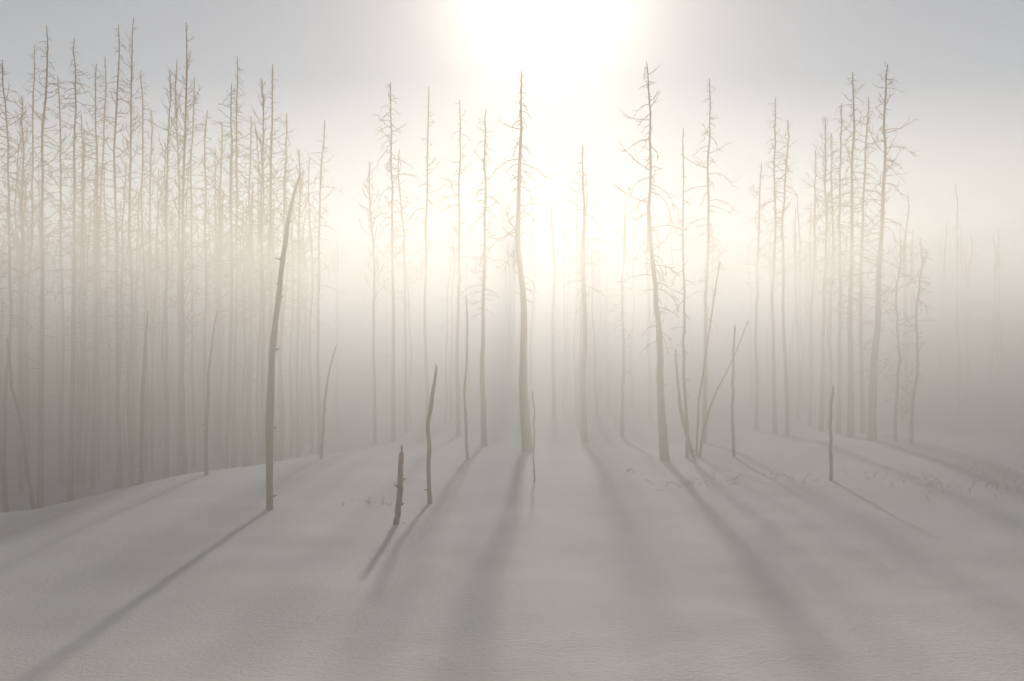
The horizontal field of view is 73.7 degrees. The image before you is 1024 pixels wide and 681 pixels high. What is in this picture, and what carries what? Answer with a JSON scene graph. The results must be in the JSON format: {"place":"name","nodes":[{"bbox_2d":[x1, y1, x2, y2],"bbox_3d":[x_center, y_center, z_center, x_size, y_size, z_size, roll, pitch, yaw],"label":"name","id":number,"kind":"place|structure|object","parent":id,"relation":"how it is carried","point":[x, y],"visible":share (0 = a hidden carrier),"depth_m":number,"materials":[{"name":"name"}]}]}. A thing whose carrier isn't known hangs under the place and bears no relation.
{"place":"outdoors","nodes":[
{"label":"outdoors","id":0,"kind":"place"},
{"bbox_2d":[0,336,1023,680],"bbox_3d":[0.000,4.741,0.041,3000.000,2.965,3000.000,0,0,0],"label":"snow ground","id":1,"kind":"structure","parent":0,"point":[576,560],"depth_m":13.40,"materials":[{"name":"white snow"}]},
{"bbox_2d":[0,71,26,309],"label":"dead tree","id":2,"kind":"object","parent":1,"relation":"on","point":[4,200],"visible":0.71,"depth_m":23.27,"materials":[{"name":"wood"}]},
{"bbox_2d":[6,336,34,509],"bbox_3d":[-13.544,2.465,18.849,0.787,5.215,0.140,0,0,0],"label":"snag","id":3,"kind":"object","parent":1,"relation":"on","point":[32,500],"visible":0.82,"depth_m":18.82,"materials":[{"name":"grey plant"}]},
{"bbox_2d":[0,60,43,511],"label":"dead tree","id":4,"kind":"object","parent":1,"relation":"on","point":[4,448],"visible":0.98,"depth_m":21.97,"materials":[{"name":"grey wood"}]},
{"bbox_2d":[0,95,52,493],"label":"dead tree","id":5,"kind":"object","parent":1,"relation":"on","point":[21,402],"visible":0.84,"depth_m":25.99,"materials":[{"name":"wood"}]},
{"bbox_2d":[11,45,52,478],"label":"dead tree","id":6,"kind":"object","parent":1,"relation":"on","point":[28,434],"visible":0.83,"depth_m":28.97,"materials":[{"name":"grey wood"}]},
{"bbox_2d":[15,25,79,508],"bbox_3d":[-15.653,-2.268,22.995,1.748,16.594,1.804,0,1,-38],"label":"dead tree","id":7,"kind":"object","parent":1,"relation":"on","point":[40,482],"visible":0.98,"depth_m":22.95,"materials":[{"name":"grey wood"}]},
{"bbox_2d":[24,76,91,483],"bbox_3d":[-18.568,-2.328,28.124,2.242,16.891,1.854,0,0,0],"label":"dead tree","id":8,"kind":"object","parent":1,"relation":"on","point":[61,452],"visible":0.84,"depth_m":27.96,"materials":[{"name":"grey wood"}]},
{"bbox_2d":[47,39,101,501],"bbox_3d":[-15.468,-2.236,23.900,1.982,16.658,2.044,0,0,0],"label":"dead tree","id":9,"kind":"object","parent":1,"relation":"on","point":[71,426],"visible":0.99,"depth_m":23.96,"materials":[{"name":"grey wood"}]},
{"bbox_2d":[58,129,104,456],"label":"dead tree","id":10,"kind":"object","parent":1,"relation":"on","point":[85,398],"visible":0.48,"depth_m":33.96,"materials":[{"name":"grey wood"}]},
{"bbox_2d":[70,64,126,488],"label":"dead tree","id":11,"kind":"object","parent":1,"relation":"on","point":[92,446],"visible":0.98,"depth_m":26.96,"materials":[{"name":"grey wood"}]},
{"bbox_2d":[77,57,121,468],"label":"dead tree","id":12,"kind":"object","parent":1,"relation":"on","point":[101,190],"visible":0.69,"depth_m":30.95,"materials":[{"name":"grey wood"}]},
{"bbox_2d":[85,24,144,488],"bbox_3d":[-14.685,-2.716,24.927,2.363,17.629,1.997,0,0,0],"label":"dead tree","id":13,"kind":"object","parent":1,"relation":"on","point":[120,484],"visible":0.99,"depth_m":24.93,"materials":[{"name":"wood"}]},
{"bbox_2d":[103,17,154,486],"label":"dead tree","id":14,"kind":"object","parent":1,"relation":"on","point":[128,418],"visible":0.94,"depth_m":26.93,"materials":[{"name":"wood"}]},
{"bbox_2d":[118,71,163,473],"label":"dead tree","id":15,"kind":"object","parent":1,"relation":"on","point":[145,450],"visible":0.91,"depth_m":29.93,"materials":[{"name":"wood"}]},
{"bbox_2d":[133,312,148,484],"bbox_3d":[-9.918,1.636,18.271,0.391,4.931,0.167,0,1,-19],"label":"snag","id":16,"kind":"object","parent":1,"relation":"on","point":[141,446],"visible":0.8,"depth_m":18.23,"materials":[{"name":"grey plant"}]},
{"bbox_2d":[128,111,165,416],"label":"dead tree","id":17,"kind":"object","parent":1,"relation":"on","point":[149,223],"visible":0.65,"depth_m":32.90,"materials":[{"name":"grey wood"}]},
{"bbox_2d":[146,71,189,477],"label":"dead tree","id":18,"kind":"object","parent":1,"relation":"on","point":[166,433],"visible":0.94,"depth_m":25.96,"materials":[{"name":"grey wood"}]},
{"bbox_2d":[160,60,196,475],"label":"dead tree","id":19,"kind":"object","parent":1,"relation":"on","point":[178,346],"visible":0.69,"depth_m":28.94,"materials":[{"name":"wood"}]},
{"bbox_2d":[155,24,211,474],"bbox_3d":[-11.604,-2.621,24.028,1.767,16.992,1.615,0,0,0],"label":"dead tree","id":20,"kind":"object","parent":1,"relation":"on","point":[182,423],"visible":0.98,"depth_m":23.94,"materials":[{"name":"wood"}]},
{"bbox_2d":[170,77,211,468],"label":"dead tree","id":21,"kind":"object","parent":1,"relation":"on","point":[194,450],"visible":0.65,"depth_m":30.95,"materials":[{"name":"wood"}]},
{"bbox_2d":[180,110,230,470],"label":"dead tree","id":22,"kind":"object","parent":1,"relation":"on","point":[204,220],"visible":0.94,"depth_m":27.98,"materials":[{"name":"grey wood"}]},
{"bbox_2d":[201,309,217,475],"bbox_3d":[-8.526,1.589,19.279,0.439,4.937,0.168,0,0,0],"label":"snag","id":23,"kind":"object","parent":1,"relation":"on","point":[206,471],"visible":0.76,"depth_m":19.26,"materials":[{"name":"grey plant"}]},
{"bbox_2d":[199,156,234,438],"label":"dead tree","id":24,"kind":"object","parent":1,"relation":"on","point":[214,366],"visible":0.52,"depth_m":34.95,"materials":[{"name":"wood"}]},
{"bbox_2d":[203,126,244,463],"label":"dead tree","id":25,"kind":"object","parent":1,"relation":"on","point":[221,451],"visible":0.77,"depth_m":31.93,"materials":[{"name":"wood"}]},
{"bbox_2d":[202,83,254,468],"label":"dead tree","id":26,"kind":"object","parent":1,"relation":"on","point":[227,420],"visible":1,"depth_m":25.93,"materials":[{"name":"grey wood"}]},
{"bbox_2d":[211,57,259,467],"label":"dead tree","id":27,"kind":"object","parent":1,"relation":"on","point":[234,452],"visible":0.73,"depth_m":28.96,"materials":[{"name":"grey wood"}]},
{"bbox_2d":[230,116,268,465],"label":"dead tree","id":28,"kind":"object","parent":1,"relation":"on","point":[249,224],"visible":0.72,"depth_m":30.92,"materials":[{"name":"grey wood"}]},
{"bbox_2d":[241,78,281,463],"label":"dead tree","id":29,"kind":"object","parent":1,"relation":"on","point":[263,399],"visible":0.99,"depth_m":25.44,"materials":[{"name":"wood"}]},
{"bbox_2d":[246,64,294,426],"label":"dead tree","id":30,"kind":"object","parent":1,"relation":"on","point":[269,236],"visible":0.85,"depth_m":27.44,"materials":[{"name":"grey wood"}]},
{"bbox_2d":[265,172,300,509],"bbox_3d":[-5.206,0.136,15.535,0.866,7.974,0.325,0,0,0],"label":"leaning snag","id":31,"kind":"object","parent":1,"relation":"on","point":[269,427],"visible":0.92,"depth_m":15.43,"materials":[{"name":"grey plant"}]},
{"bbox_2d":[264,113,303,460],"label":"dead tree","id":32,"kind":"object","parent":1,"relation":"on","point":[283,195],"visible":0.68,"depth_m":28.95,"materials":[{"name":"wood"}]},
{"bbox_2d":[280,149,314,457],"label":"dead tree","id":33,"kind":"object","parent":1,"relation":"on","point":[297,435],"visible":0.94,"depth_m":30.93,"materials":[{"name":"grey wood"}]},
{"bbox_2d":[301,121,343,454],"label":"dead tree","id":34,"kind":"object","parent":1,"relation":"on","point":[319,434],"visible":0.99,"depth_m":29.00,"materials":[{"name":"grey wood"}]},
{"bbox_2d":[320,344,336,458],"bbox_3d":[-5.965,2.098,22.098,0.578,3.978,0.192,0,0,0],"label":"snag","id":35,"kind":"object","parent":1,"relation":"on","point":[323,421],"visible":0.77,"depth_m":22.10,"materials":[{"name":"grey plant"}]},
{"bbox_2d":[351,162,388,443],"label":"dead tree","id":36,"kind":"object","parent":1,"relation":"on","point":[373,355],"visible":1,"depth_m":29.94,"materials":[{"name":"wood"}]},
{"bbox_2d":[372,82,418,441],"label":"dead tree","id":37,"kind":"object","parent":1,"relation":"on","point":[393,416],"visible":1,"depth_m":29.94,"materials":[{"name":"wood"}]},
{"bbox_2d":[393,446,406,524],"bbox_3d":[-2.380,3.130,14.367,0.338,1.926,0.252,0,1,45],"label":"broken stump","id":38,"kind":"object","parent":1,"relation":"on","point":[399,486],"visible":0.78,"depth_m":14.30,"materials":[{"name":"grey wood"}]},
{"bbox_2d":[381,149,421,432],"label":"dead tree","id":39,"kind":"object","parent":1,"relation":"on","point":[405,363],"visible":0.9,"depth_m":33.95,"materials":[{"name":"wood"}]},
{"bbox_2d":[409,86,445,431],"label":"dead tree","id":40,"kind":"object","parent":1,"relation":"on","point":[425,349],"visible":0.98,"depth_m":32.91,"materials":[{"name":"grey wood"}]},
{"bbox_2d":[424,363,436,503],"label":"snag","id":41,"kind":"object","parent":1,"relation":"on","point":[428,471],"visible":0.81,"depth_m":16.25,"materials":[{"name":"grey plant"}]},
{"bbox_2d":[435,100,479,434],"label":"dead tree","id":42,"kind":"object","parent":1,"relation":"on","point":[457,406],"visible":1,"depth_m":30.95,"materials":[{"name":"wood"}]},
{"bbox_2d":[463,297,468,458],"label":"snag","id":43,"kind":"object","parent":1,"relation":"on","point":[465,421],"visible":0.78,"depth_m":21.87,"materials":[{"name":"grey plant"}]},
{"bbox_2d":[462,110,504,445],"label":"dead tree","id":44,"kind":"object","parent":1,"relation":"on","point":[484,442],"visible":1,"depth_m":25.93,"materials":[{"name":"wood"}]},
{"bbox_2d":[0,113,1015,487],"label":"distant forest","id":45,"kind":"object","parent":1,"relation":"on","point":[246,343],"visible":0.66,"depth_m":37.38,"materials":[{"name":"grey plant"}]},
{"bbox_2d":[482,68,551,450],"bbox_3d":[0.205,-2.711,23.980,2.372,13.689,2.168,0,1,-26],"label":"dead tree","id":46,"kind":"object","parent":1,"relation":"on","point":[526,438],"visible":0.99,"depth_m":23.90,"materials":[{"name":"wood"}]},
{"bbox_2d":[532,391,534,481],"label":"snag","id":47,"kind":"object","parent":1,"relation":"on","point":[534,438],"visible":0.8,"depth_m":18.42,"materials":[{"name":"grey plant"}]},
{"bbox_2d":[558,144,612,442],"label":"dead tree","id":48,"kind":"object","parent":1,"relation":"on","point":[583,424],"visible":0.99,"depth_m":27.93,"materials":[{"name":"wood"}]},
{"bbox_2d":[607,215,637,436],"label":"dead tree","id":49,"kind":"object","parent":1,"relation":"on","point":[622,428],"visible":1,"depth_m":29.93,"materials":[{"name":"wood"}]},
{"bbox_2d":[612,61,690,460],"bbox_3d":[4.422,-2.424,22.167,2.376,13.094,2.422,0,0,0],"label":"dead tree","id":50,"kind":"object","parent":1,"relation":"on","point":[663,442],"visible":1,"depth_m":21.94,"materials":[{"name":"wood"}]},
{"bbox_2d":[645,479,707,490],"bbox_3d":[4.282,3.694,17.733,1.528,0.276,0.697,0,1,-11],"label":"dead shrub","id":51,"kind":"object","parent":1,"relation":"on","point":[680,486],"visible":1,"depth_m":17.86,"materials":[{"name":"grey plant"}]},
{"bbox_2d":[670,128,695,457],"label":"dead tree","id":52,"kind":"object","parent":1,"relation":"on","point":[684,381],"visible":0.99,"depth_m":22.33,"materials":[{"name":"wood"}]},
{"bbox_2d":[675,349,695,457],"bbox_3d":[5.700,2.157,22.367,0.722,3.885,0.306,0,0,0],"label":"snag","id":53,"kind":"object","parent":1,"relation":"on","point":[691,450],"visible":0.76,"depth_m":22.33,"materials":[{"name":"grey plant"}]},
{"bbox_2d":[676,78,738,442],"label":"dead tree","id":54,"kind":"object","parent":1,"relation":"on","point":[704,406],"visible":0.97,"depth_m":27.95,"materials":[{"name":"grey wood"}]},
{"bbox_2d":[695,262,720,455],"bbox_3d":[6.473,0.712,22.619,0.858,6.738,0.155,0,0,0],"label":"snag","id":55,"kind":"object","parent":1,"relation":"on","point":[696,448],"visible":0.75,"depth_m":22.58,"materials":[{"name":"grey plant"}]},
{"bbox_2d":[696,471,742,484],"bbox_3d":[5.548,3.698,18.391,1.178,0.244,0.876,0,1,25],"label":"dead shrub","id":56,"kind":"object","parent":1,"relation":"on","point":[726,480],"visible":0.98,"depth_m":18.27,"materials":[{"name":"grey plant"}]},
{"bbox_2d":[698,321,748,456],"bbox_3d":[6.960,1.681,22.499,1.670,4.789,0.186,0,0,0],"label":"snag","id":57,"kind":"object","parent":1,"relation":"on","point":[704,427],"visible":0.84,"depth_m":22.47,"materials":[{"name":"grey plant"}]},
{"bbox_2d":[730,325,735,456],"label":"snag","id":58,"kind":"object","parent":1,"relation":"on","point":[732,411],"visible":0.78,"depth_m":22.34,"materials":[{"name":"grey plant"}]},
{"bbox_2d":[738,162,780,429],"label":"dead tree","id":59,"kind":"object","parent":1,"relation":"on","point":[756,418],"visible":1,"depth_m":31.96,"materials":[{"name":"grey wood"}]},
{"bbox_2d":[754,97,797,433],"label":"dead tree","id":60,"kind":"object","parent":1,"relation":"on","point":[774,415],"visible":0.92,"depth_m":29.95,"materials":[{"name":"wood"}]},
{"bbox_2d":[763,120,796,435],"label":"dead tree","id":61,"kind":"object","parent":1,"relation":"on","point":[787,420],"visible":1,"depth_m":28.96,"materials":[{"name":"grey wood"}]},
{"bbox_2d":[763,471,812,482],"bbox_3d":[7.545,3.683,18.720,1.418,0.261,0.907,0,1,29],"label":"dead shrub","id":62,"kind":"object","parent":1,"relation":"on","point":[784,475],"visible":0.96,"depth_m":18.47,"materials":[{"name":"grey plant"}]},
{"bbox_2d":[795,149,834,425],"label":"dead tree","id":63,"kind":"object","parent":1,"relation":"on","point":[811,340],"visible":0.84,"depth_m":32.95,"materials":[{"name":"grey wood"}]},
{"bbox_2d":[802,117,842,430],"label":"dead tree","id":64,"kind":"object","parent":1,"relation":"on","point":[821,405],"visible":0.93,"depth_m":29.95,"materials":[{"name":"grey wood"}]},
{"bbox_2d":[828,384,833,480],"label":"snag","id":65,"kind":"object","parent":1,"relation":"on","point":[830,474],"visible":0.83,"depth_m":18.25,"materials":[{"name":"grey plant"}]},
{"bbox_2d":[805,133,858,428],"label":"dead tree","id":66,"kind":"object","parent":1,"relation":"on","point":[831,383],"visible":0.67,"depth_m":30.96,"materials":[{"name":"grey wood"}]},
{"bbox_2d":[811,103,874,434],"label":"dead tree","id":67,"kind":"object","parent":1,"relation":"on","point":[839,402],"visible":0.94,"depth_m":27.95,"materials":[{"name":"grey wood"}]},
{"bbox_2d":[820,72,882,436],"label":"dead tree","id":68,"kind":"object","parent":1,"relation":"on","point":[850,409],"visible":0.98,"depth_m":26.44,"materials":[{"name":"wood"}]},
{"bbox_2d":[838,97,886,432],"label":"dead tree","id":69,"kind":"object","parent":1,"relation":"on","point":[862,424],"visible":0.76,"depth_m":28.94,"materials":[{"name":"grey wood"}]},
{"bbox_2d":[835,61,916,440],"bbox_3d":[13.364,-3.123,25.071,2.777,14.088,2.642,0,1,31],"label":"dead tree","id":70,"kind":"object","parent":1,"relation":"on","point":[872,409],"visible":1,"depth_m":24.90,"materials":[{"name":"grey wood"}]},
{"bbox_2d":[884,238,919,441],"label":"dead tree","id":71,"kind":"object","parent":1,"relation":"on","point":[897,386],"visible":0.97,"depth_m":24.48,"materials":[{"name":"grey wood"}]},
{"bbox_2d":[892,238,935,443],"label":"dead tree","id":72,"kind":"object","parent":1,"relation":"on","point":[912,400],"visible":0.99,"depth_m":23.95,"materials":[{"name":"wood"}]},
{"bbox_2d":[864,472,1008,500],"bbox_3d":[10.922,3.676,17.922,3.614,0.352,2.152,0,1,-28],"label":"dead shrub","id":73,"kind":"object","parent":1,"relation":"on","point":[934,485],"visible":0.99,"depth_m":17.64,"materials":[{"name":"grey plant"}]},
{"bbox_2d":[885,465,1016,487],"bbox_3d":[11.934,3.712,18.512,2.964,0.267,1.918,0,1,20],"label":"dead shrub","id":74,"kind":"object","parent":1,"relation":"on","point":[939,480],"visible":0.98,"depth_m":18.33,"materials":[{"name":"grey plant"}]},
{"bbox_2d":[949,481,1020,498],"bbox_3d":[12.761,3.680,17.542,3.042,0.398,1.625,0,1,-15],"label":"dead shrub","id":75,"kind":"object","parent":1,"relation":"on","point":[996,488],"visible":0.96,"depth_m":17.31,"materials":[{"name":"grey plant"}]},
{"bbox_2d":[0,0,1023,336],"label":"sky","id":76,"kind":"structure","parent":0,"point":[958,65],"materials":[{"name":"white"}]}
]}

